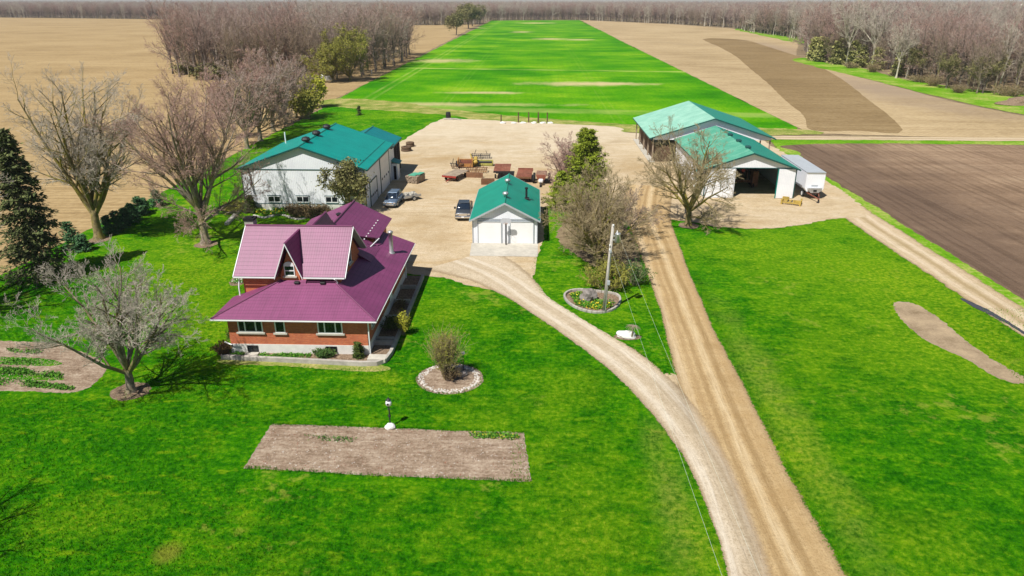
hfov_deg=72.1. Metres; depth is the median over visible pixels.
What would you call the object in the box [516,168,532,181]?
steel wagon
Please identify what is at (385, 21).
woodland tree
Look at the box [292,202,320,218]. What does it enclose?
hedge bush
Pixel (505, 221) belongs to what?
basketball hoop
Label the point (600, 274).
willow shrub
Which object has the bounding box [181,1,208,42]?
woodland tree
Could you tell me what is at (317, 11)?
woodland tree
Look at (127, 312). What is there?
bare tree
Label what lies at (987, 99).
green margin
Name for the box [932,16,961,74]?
woodland tree
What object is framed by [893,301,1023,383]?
dirt patch
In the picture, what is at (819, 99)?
worked strip
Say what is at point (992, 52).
woodland tree
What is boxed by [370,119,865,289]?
gravel yard
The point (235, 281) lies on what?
flower bed
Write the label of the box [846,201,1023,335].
field track
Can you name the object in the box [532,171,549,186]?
manure spreader
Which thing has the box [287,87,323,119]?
green bush
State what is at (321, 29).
woodland tree
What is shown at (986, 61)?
woodland tree
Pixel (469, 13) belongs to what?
field tree
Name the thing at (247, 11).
woodland tree
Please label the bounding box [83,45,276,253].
bare tree
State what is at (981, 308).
puddle
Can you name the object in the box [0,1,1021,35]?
woods
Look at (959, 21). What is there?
woodland tree
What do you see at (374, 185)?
overhead door
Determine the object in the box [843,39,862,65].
woodland cedar
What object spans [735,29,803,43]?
green margin
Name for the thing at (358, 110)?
young spruce
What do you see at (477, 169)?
cultivator
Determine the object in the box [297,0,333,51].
woodland tree
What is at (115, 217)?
young spruce
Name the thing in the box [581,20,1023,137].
harvested field
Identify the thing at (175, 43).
woodland tree
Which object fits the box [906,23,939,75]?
woodland tree
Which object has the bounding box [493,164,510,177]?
steel wagon
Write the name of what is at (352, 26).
woodland tree
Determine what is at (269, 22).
woodland tree
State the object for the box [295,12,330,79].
woodland tree
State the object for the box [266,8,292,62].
woodland tree
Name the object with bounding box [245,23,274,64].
woodland tree
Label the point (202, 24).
woodland tree
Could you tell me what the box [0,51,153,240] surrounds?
bare tree
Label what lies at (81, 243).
young spruce
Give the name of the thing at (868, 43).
woodland tree
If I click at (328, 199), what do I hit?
window
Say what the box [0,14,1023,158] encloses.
ground
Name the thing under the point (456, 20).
field tree
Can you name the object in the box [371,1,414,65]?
woodland tree
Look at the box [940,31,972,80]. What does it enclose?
woodland tree
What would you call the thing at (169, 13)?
woodland tree
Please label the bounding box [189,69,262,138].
bare tree
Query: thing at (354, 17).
woodland tree
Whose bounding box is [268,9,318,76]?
woodland tree
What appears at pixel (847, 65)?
woodland scrub
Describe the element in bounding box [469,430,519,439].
garden seedlings
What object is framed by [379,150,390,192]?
overhead door
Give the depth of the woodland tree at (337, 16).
264.02 m
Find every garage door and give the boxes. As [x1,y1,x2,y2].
[478,222,500,242]
[511,222,532,243]
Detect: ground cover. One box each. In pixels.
[230,351,245,354]
[258,352,311,357]
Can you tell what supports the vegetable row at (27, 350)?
on the vegetable plot at (98, 373)
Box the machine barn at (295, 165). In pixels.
[236,123,401,210]
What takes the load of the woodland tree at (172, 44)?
on the bare field at (97, 47)
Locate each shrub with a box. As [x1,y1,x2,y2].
[209,339,232,355]
[243,194,256,213]
[309,347,336,358]
[380,315,398,330]
[392,310,412,334]
[394,297,406,308]
[415,319,471,379]
[441,365,461,380]
[575,254,635,291]
[614,258,657,285]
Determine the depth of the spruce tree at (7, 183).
64.57 m
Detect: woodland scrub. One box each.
[844,61,860,67]
[864,62,882,71]
[902,74,931,82]
[923,75,943,85]
[947,82,970,92]
[985,82,1023,96]
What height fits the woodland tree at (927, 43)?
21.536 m
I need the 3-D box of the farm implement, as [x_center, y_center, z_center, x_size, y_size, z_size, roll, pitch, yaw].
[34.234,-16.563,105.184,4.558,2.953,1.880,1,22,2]
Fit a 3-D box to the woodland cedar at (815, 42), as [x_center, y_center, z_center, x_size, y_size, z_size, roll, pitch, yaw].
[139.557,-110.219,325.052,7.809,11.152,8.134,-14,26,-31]
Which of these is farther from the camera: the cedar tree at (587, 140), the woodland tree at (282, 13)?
the woodland tree at (282, 13)
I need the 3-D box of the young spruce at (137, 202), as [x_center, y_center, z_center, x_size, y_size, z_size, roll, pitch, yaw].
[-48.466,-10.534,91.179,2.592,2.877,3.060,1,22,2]
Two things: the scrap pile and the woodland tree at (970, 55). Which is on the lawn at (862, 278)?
the scrap pile
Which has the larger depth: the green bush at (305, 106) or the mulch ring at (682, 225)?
the green bush at (305, 106)
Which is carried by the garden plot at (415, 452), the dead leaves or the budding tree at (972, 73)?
the dead leaves
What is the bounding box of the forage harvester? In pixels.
[456,153,478,166]
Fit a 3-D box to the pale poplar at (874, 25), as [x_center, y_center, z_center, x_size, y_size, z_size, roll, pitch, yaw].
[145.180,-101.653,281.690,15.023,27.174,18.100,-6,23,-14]
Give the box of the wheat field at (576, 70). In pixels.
[341,20,796,128]
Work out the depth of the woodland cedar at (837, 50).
305.00 m
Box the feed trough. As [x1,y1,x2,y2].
[481,178,494,184]
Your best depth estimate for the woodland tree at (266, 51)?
243.54 m
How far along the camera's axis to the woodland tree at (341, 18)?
255.94 m
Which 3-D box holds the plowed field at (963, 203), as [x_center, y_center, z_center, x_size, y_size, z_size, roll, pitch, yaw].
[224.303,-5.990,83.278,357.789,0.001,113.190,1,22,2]
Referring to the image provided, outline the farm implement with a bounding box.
[735,168,758,187]
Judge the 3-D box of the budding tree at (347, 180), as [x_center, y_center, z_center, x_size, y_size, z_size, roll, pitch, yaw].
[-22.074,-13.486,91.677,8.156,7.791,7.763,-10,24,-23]
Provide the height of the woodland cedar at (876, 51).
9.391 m
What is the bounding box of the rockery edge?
[253,214,315,219]
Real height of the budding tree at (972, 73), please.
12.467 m
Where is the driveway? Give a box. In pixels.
[426,256,763,575]
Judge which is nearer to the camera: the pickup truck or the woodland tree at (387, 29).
the pickup truck
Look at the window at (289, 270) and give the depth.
56.74 m
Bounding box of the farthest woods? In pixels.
[0,0,1023,5]
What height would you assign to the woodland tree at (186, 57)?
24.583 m
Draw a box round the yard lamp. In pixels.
[384,397,394,429]
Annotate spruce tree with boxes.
[0,128,86,289]
[0,149,15,229]
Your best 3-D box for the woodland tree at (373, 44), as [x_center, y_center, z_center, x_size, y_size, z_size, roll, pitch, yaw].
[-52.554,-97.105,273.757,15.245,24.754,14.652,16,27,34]
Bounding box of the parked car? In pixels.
[383,189,402,206]
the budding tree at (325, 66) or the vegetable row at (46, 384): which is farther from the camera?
the budding tree at (325, 66)
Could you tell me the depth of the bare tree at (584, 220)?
71.87 m
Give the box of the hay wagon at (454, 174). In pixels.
[442,169,468,181]
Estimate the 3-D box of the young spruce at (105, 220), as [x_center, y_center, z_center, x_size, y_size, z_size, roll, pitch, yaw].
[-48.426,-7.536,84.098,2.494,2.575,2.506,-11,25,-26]
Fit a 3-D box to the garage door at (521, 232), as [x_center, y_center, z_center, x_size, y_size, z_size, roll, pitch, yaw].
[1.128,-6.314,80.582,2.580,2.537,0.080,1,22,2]
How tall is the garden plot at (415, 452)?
0.001 m
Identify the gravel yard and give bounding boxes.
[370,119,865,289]
[664,373,680,388]
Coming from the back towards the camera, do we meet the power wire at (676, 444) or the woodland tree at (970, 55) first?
the woodland tree at (970, 55)
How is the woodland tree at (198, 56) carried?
on the bare field at (97, 47)
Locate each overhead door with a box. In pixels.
[369,175,378,205]
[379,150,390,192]
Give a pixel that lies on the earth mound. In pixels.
(1015, 101)
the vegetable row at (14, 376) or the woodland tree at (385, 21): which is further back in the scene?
the woodland tree at (385, 21)
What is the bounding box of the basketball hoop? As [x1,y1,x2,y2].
[500,218,510,244]
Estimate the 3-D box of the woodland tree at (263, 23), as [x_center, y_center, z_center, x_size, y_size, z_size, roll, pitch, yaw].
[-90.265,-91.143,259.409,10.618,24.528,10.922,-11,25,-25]
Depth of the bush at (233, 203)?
92.92 m
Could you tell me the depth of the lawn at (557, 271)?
67.03 m
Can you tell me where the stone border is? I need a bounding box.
[563,288,620,313]
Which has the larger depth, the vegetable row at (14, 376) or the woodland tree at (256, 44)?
the woodland tree at (256, 44)
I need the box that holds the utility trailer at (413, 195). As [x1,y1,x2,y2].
[403,191,420,200]
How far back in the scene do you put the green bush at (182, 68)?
263.76 m
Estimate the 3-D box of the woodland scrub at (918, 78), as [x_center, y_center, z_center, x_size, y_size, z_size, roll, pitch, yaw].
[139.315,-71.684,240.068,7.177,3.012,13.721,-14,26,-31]
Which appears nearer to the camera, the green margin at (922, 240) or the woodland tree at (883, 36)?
the green margin at (922, 240)
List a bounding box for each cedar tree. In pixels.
[541,170,572,209]
[557,127,610,208]
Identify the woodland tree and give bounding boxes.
[139,0,182,73]
[145,4,196,76]
[153,0,198,59]
[155,0,191,61]
[155,16,200,74]
[158,5,200,76]
[159,7,181,64]
[165,7,209,79]
[167,11,207,65]
[175,12,212,67]
[178,3,222,62]
[180,8,220,79]
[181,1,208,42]
[189,2,226,62]
[196,12,230,64]
[201,2,227,63]
[205,0,239,75]
[207,1,250,71]
[207,5,226,75]
[207,16,244,77]
[214,8,255,67]
[218,11,248,79]
[219,15,247,70]
[221,6,263,68]
[223,6,251,64]
[232,9,276,64]
[237,13,270,65]
[239,0,255,64]
[240,4,259,67]
[241,7,264,66]
[245,3,285,58]
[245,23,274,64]
[249,6,277,63]
[250,10,299,66]
[252,10,296,67]
[254,8,280,61]
[260,0,311,73]
[265,16,284,65]
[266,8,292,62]
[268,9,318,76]
[276,1,323,69]
[276,11,303,77]
[278,10,315,74]
[280,22,309,79]
[281,5,313,69]
[294,14,316,71]
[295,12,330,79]
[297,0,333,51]
[298,1,331,45]
[298,3,332,45]
[306,21,335,71]
[308,10,331,53]
[311,17,333,51]
[315,5,336,46]
[319,11,340,78]
[330,1,347,26]
[330,14,371,76]
[332,5,348,31]
[335,4,353,36]
[335,8,383,74]
[342,10,377,74]
[344,2,375,33]
[346,17,370,76]
[352,1,371,70]
[359,5,397,71]
[359,12,389,68]
[363,3,407,66]
[365,10,385,68]
[366,5,402,67]
[368,2,391,64]
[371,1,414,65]
[822,23,843,56]
[829,17,857,62]
[840,26,859,63]
[846,18,869,66]
[856,22,884,67]
[867,14,889,62]
[871,20,892,51]
[872,15,915,68]
[872,31,892,64]
[873,12,922,63]
[878,20,904,68]
[889,14,905,67]
[892,8,921,51]
[892,10,934,64]
[894,10,944,74]
[902,22,934,74]
[904,15,950,76]
[906,17,950,73]
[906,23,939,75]
[907,35,929,76]
[911,6,930,67]
[921,11,964,77]
[921,26,960,77]
[922,24,945,73]
[923,23,949,76]
[925,17,981,68]
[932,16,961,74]
[933,12,952,72]
[936,17,958,72]
[937,20,993,84]
[939,9,972,55]
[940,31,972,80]
[942,27,955,77]
[947,16,976,85]
[956,37,997,90]
[957,18,1017,88]
[957,26,989,83]
[957,35,979,81]
[959,24,1001,84]
[961,14,994,80]
[963,13,984,79]
[963,14,1006,83]
[964,29,988,87]
[967,17,985,77]
[968,21,1008,85]
[968,36,1004,92]
[977,30,1012,88]
[982,32,1015,93]
[986,27,1022,89]
[996,11,1022,92]
[999,30,1023,89]
[1000,18,1023,87]
[1001,40,1023,86]
[1005,18,1023,83]
[1007,25,1023,88]
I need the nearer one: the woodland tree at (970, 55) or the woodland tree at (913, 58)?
the woodland tree at (970, 55)
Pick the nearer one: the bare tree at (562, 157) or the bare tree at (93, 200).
the bare tree at (93, 200)
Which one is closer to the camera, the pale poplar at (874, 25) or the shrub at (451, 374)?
the shrub at (451, 374)
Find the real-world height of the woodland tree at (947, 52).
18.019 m
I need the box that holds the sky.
[0,0,1023,2]
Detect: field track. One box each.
[771,136,1023,140]
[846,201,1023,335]
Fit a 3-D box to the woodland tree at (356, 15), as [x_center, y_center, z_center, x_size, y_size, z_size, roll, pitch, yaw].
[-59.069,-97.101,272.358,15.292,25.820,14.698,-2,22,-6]
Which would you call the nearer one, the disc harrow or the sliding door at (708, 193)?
the sliding door at (708, 193)
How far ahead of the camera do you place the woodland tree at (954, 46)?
223.12 m
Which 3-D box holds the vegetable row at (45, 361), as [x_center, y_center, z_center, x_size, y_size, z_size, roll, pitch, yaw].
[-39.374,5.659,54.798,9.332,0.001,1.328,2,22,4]
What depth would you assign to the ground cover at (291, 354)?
55.05 m
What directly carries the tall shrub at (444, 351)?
on the round bed at (434, 379)
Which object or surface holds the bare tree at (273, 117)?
on the lawn at (862, 278)
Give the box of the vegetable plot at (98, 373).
[0,341,105,392]
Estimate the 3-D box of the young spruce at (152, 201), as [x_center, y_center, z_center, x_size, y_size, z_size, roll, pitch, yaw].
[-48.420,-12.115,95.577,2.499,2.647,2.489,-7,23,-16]
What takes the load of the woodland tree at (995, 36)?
on the ground at (800, 52)
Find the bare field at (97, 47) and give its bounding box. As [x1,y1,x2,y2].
[0,18,476,274]
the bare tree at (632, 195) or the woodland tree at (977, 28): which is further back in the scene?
the woodland tree at (977, 28)
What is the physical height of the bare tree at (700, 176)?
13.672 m
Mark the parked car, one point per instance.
(393, 197)
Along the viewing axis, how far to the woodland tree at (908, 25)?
281.34 m
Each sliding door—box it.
[705,169,734,197]
[774,169,795,197]
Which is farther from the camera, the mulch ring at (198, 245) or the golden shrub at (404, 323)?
the mulch ring at (198, 245)
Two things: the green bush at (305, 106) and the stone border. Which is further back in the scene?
the green bush at (305, 106)
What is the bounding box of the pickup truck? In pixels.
[454,200,472,218]
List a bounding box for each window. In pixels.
[236,321,265,333]
[247,345,258,351]
[267,195,280,201]
[273,322,287,334]
[283,262,296,277]
[295,195,309,202]
[316,322,344,335]
[325,196,337,202]
[326,346,336,351]
[348,248,352,265]
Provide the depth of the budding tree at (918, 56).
245.29 m
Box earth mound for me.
[995,96,1023,105]
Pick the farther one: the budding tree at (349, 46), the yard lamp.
the budding tree at (349, 46)
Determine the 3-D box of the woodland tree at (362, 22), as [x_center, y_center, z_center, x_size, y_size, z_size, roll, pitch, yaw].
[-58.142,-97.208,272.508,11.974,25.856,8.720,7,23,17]
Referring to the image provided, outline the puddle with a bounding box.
[960,298,1023,333]
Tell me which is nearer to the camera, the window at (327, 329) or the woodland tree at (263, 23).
the window at (327, 329)
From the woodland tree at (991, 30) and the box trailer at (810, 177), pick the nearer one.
the box trailer at (810, 177)
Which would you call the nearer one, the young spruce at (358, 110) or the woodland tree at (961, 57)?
the young spruce at (358, 110)
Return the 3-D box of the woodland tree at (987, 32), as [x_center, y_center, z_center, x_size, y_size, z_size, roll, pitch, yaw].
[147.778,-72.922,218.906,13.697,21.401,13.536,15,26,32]
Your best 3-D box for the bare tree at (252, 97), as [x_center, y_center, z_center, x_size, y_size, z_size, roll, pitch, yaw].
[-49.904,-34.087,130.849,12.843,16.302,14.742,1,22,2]
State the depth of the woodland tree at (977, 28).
247.64 m
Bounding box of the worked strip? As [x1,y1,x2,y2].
[703,38,902,132]
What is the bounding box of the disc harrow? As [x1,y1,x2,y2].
[471,151,489,158]
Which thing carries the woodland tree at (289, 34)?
on the bare field at (97, 47)
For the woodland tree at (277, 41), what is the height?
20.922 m
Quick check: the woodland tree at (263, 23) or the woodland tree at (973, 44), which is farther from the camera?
the woodland tree at (263, 23)
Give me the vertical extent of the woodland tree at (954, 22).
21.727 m
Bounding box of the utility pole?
[602,224,620,312]
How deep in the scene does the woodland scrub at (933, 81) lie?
228.70 m
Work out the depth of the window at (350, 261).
59.91 m
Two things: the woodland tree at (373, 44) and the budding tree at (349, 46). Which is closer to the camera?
the budding tree at (349, 46)
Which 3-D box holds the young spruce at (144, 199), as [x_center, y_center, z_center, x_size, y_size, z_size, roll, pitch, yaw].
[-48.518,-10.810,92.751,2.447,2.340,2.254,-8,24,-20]
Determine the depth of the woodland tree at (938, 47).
231.60 m
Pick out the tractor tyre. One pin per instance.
(406, 147)
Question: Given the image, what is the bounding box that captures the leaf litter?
[556,219,642,279]
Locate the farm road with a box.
[624,185,846,575]
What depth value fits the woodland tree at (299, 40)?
246.01 m
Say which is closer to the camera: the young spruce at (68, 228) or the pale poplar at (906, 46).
the young spruce at (68, 228)
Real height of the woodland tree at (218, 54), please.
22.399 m
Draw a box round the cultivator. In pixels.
[466,162,487,172]
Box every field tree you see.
[444,10,464,34]
[455,2,478,28]
[465,2,483,25]
[477,5,487,20]
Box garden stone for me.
[460,371,467,376]
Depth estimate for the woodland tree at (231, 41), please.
240.73 m
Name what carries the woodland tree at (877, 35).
on the ground at (800, 52)
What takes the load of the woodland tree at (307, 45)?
on the bare field at (97, 47)
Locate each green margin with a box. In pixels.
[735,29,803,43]
[767,140,1023,307]
[793,58,1023,113]
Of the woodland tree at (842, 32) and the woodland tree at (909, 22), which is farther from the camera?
the woodland tree at (842, 32)
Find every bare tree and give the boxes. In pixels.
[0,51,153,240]
[0,234,208,393]
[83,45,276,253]
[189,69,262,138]
[206,47,292,140]
[207,60,280,148]
[232,48,299,131]
[265,55,316,117]
[267,53,312,123]
[536,130,606,184]
[538,158,659,269]
[584,182,666,234]
[634,114,742,234]
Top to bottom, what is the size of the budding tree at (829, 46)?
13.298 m
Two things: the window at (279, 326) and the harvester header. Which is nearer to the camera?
the window at (279, 326)
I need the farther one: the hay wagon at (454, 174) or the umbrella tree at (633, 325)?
the hay wagon at (454, 174)
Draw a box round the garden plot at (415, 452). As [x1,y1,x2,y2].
[244,424,530,481]
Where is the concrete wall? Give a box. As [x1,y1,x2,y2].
[224,207,244,224]
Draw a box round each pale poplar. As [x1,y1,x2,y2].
[829,0,871,62]
[849,0,900,63]
[887,17,921,77]
[894,22,937,77]
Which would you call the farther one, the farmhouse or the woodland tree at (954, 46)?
the woodland tree at (954, 46)
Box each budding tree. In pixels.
[300,37,355,80]
[315,21,371,80]
[315,156,371,204]
[822,33,838,62]
[905,43,932,78]
[936,52,969,87]
[963,51,1012,92]
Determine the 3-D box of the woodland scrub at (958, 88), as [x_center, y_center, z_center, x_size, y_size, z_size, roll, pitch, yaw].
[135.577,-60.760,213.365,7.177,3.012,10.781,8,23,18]
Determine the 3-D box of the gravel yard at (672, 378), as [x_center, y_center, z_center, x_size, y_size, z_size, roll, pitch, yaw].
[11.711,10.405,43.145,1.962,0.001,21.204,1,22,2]
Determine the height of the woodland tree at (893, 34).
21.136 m
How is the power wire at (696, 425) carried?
attached to the utility pole
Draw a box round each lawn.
[0,106,1023,575]
[535,210,670,374]
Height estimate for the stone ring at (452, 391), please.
0.153 m
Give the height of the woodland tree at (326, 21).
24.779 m
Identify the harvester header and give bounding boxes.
[473,160,492,165]
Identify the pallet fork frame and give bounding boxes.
[780,196,801,205]
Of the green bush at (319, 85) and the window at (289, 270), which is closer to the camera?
the window at (289, 270)
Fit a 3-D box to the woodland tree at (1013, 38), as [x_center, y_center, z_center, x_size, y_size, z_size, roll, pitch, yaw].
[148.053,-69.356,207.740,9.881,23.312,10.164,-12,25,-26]
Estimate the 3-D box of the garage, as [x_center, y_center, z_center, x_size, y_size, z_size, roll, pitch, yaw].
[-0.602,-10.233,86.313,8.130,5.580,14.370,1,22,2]
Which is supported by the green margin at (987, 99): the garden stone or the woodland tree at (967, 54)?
the woodland tree at (967, 54)
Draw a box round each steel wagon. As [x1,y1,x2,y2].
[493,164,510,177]
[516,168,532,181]
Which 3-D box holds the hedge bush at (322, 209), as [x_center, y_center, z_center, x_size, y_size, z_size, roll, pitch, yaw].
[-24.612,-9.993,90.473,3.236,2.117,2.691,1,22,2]
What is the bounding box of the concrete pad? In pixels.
[470,243,537,256]
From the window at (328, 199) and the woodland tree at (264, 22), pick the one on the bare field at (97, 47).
the woodland tree at (264, 22)
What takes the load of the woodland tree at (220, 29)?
on the bare field at (97, 47)
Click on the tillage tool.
(457, 164)
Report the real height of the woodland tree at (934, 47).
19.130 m
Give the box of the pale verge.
[318,98,823,135]
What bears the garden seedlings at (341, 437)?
on the garden plot at (415, 452)
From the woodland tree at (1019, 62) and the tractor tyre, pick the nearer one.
the tractor tyre
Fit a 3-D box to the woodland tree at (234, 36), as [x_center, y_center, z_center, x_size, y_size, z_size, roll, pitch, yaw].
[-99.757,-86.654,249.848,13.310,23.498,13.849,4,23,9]
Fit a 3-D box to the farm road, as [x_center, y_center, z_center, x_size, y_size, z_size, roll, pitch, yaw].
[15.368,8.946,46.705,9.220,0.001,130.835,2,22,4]
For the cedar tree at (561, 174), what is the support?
on the lawn at (557, 271)
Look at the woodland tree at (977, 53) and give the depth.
221.05 m
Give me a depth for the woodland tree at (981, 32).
238.31 m
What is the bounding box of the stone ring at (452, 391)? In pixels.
[418,364,481,393]
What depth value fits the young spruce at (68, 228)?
78.64 m
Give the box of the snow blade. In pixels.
[466,172,482,177]
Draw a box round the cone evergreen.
[352,341,365,359]
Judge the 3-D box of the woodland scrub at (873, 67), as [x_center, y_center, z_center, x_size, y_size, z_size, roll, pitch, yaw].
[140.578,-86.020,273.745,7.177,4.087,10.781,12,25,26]
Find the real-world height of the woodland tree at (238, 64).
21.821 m
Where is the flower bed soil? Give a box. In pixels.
[566,291,618,310]
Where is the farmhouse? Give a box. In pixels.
[209,200,415,354]
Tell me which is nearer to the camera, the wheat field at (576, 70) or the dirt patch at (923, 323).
the dirt patch at (923, 323)
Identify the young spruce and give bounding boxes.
[54,221,79,249]
[72,233,94,252]
[100,215,118,235]
[104,210,129,233]
[118,207,134,228]
[124,203,142,222]
[131,196,151,215]
[141,197,152,212]
[147,190,165,206]
[356,105,362,114]
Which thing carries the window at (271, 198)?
in the machine barn at (295, 165)
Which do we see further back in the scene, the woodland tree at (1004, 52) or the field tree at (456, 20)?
the field tree at (456, 20)
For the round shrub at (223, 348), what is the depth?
55.16 m
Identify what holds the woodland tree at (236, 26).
on the bare field at (97, 47)
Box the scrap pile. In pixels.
[443,112,460,119]
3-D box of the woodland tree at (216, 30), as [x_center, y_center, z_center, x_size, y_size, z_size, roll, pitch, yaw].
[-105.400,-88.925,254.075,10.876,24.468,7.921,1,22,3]
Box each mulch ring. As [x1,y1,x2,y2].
[88,236,109,242]
[110,382,151,400]
[194,241,217,247]
[229,278,242,285]
[614,334,640,339]
[679,222,698,228]
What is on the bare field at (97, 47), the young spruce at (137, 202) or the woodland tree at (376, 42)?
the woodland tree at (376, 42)
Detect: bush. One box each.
[169,59,197,74]
[189,61,228,79]
[220,199,243,214]
[282,201,306,217]
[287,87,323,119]
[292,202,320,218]
[297,71,327,106]
[310,203,334,216]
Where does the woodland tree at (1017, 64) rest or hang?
on the green margin at (987, 99)
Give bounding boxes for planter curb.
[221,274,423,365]
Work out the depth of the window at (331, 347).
55.20 m
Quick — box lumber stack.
[405,172,424,183]
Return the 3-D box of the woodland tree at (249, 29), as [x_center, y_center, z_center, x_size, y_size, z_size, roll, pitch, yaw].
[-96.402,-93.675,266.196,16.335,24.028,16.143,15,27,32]
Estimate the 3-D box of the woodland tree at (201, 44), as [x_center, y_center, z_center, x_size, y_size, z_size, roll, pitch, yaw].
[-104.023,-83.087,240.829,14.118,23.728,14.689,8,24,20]
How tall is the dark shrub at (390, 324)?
1.530 m
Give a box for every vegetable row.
[0,357,61,365]
[0,358,42,364]
[0,365,63,377]
[0,373,63,380]
[0,378,74,389]
[6,347,43,353]
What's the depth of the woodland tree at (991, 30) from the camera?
231.03 m
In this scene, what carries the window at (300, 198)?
in the machine barn at (295, 165)
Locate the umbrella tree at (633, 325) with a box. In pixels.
[625,324,640,336]
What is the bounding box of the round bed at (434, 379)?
[416,364,483,393]
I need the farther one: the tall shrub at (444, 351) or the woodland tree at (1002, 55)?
the woodland tree at (1002, 55)
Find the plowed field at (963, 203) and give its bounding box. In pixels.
[780,143,1023,299]
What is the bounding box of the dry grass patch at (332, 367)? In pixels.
[217,359,389,371]
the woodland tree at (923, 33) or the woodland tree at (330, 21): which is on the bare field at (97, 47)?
the woodland tree at (330, 21)
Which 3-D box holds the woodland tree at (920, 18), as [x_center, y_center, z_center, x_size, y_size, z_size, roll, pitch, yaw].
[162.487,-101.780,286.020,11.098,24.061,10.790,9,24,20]
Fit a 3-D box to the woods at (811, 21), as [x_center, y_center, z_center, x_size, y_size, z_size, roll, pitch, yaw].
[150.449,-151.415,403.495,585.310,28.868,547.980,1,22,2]
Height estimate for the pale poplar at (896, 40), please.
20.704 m
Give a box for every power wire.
[611,250,721,574]
[619,236,759,574]
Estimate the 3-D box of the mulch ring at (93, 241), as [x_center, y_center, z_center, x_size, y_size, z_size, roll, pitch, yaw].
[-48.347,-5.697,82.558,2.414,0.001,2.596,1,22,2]
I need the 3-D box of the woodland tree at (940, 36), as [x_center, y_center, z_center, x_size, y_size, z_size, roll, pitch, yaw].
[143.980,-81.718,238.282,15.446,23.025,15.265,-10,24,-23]
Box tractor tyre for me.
[401,145,410,148]
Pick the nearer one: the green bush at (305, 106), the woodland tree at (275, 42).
the green bush at (305, 106)
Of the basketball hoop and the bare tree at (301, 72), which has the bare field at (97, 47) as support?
the bare tree at (301, 72)
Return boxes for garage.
[469,173,540,243]
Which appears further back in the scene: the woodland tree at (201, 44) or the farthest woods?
the farthest woods
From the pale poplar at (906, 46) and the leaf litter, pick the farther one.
the pale poplar at (906, 46)
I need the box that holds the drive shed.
[674,126,800,197]
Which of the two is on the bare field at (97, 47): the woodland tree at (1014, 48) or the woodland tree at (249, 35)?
the woodland tree at (249, 35)
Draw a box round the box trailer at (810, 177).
[781,155,826,202]
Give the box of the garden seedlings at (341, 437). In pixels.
[304,434,356,441]
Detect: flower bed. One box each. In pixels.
[230,278,242,282]
[255,207,287,215]
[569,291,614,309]
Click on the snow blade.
(474, 174)
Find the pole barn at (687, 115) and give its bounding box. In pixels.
[633,101,775,161]
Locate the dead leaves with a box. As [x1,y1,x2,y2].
[263,428,520,476]
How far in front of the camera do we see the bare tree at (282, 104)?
146.13 m
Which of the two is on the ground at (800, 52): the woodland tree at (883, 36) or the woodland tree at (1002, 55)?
the woodland tree at (883, 36)
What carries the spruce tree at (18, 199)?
on the lawn at (862, 278)
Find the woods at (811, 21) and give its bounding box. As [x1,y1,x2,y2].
[163,0,1023,65]
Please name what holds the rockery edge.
on the lawn at (862, 278)
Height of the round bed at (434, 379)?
0.001 m
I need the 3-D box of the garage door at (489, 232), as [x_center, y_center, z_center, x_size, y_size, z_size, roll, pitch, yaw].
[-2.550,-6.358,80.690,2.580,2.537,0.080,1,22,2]
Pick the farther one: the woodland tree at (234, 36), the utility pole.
the woodland tree at (234, 36)
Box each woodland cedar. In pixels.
[805,36,818,60]
[812,36,828,61]
[826,40,843,63]
[831,38,848,64]
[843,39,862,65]
[852,44,869,67]
[867,47,885,70]
[888,52,906,75]
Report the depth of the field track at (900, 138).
142.65 m
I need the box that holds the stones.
[251,427,528,477]
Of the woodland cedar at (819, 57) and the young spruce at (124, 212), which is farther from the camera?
the woodland cedar at (819, 57)
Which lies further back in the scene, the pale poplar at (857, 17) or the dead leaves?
the pale poplar at (857, 17)
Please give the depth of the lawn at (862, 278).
46.37 m
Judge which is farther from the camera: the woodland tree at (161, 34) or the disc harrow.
the woodland tree at (161, 34)
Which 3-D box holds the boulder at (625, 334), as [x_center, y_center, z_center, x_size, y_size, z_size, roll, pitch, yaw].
[9.497,3.833,58.515,1.671,0.673,0.947,1,22,2]
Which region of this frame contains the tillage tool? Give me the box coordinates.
[450,159,463,167]
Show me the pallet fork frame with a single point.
(784, 199)
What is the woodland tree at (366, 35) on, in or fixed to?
on the bare field at (97, 47)
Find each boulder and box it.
[579,288,597,300]
[616,330,635,338]
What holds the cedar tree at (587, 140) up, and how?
on the lawn at (557, 271)
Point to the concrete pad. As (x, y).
(503, 249)
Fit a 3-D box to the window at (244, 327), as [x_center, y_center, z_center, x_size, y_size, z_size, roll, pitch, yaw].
[-20.361,2.977,54.708,2.230,1.280,0.170,1,22,2]

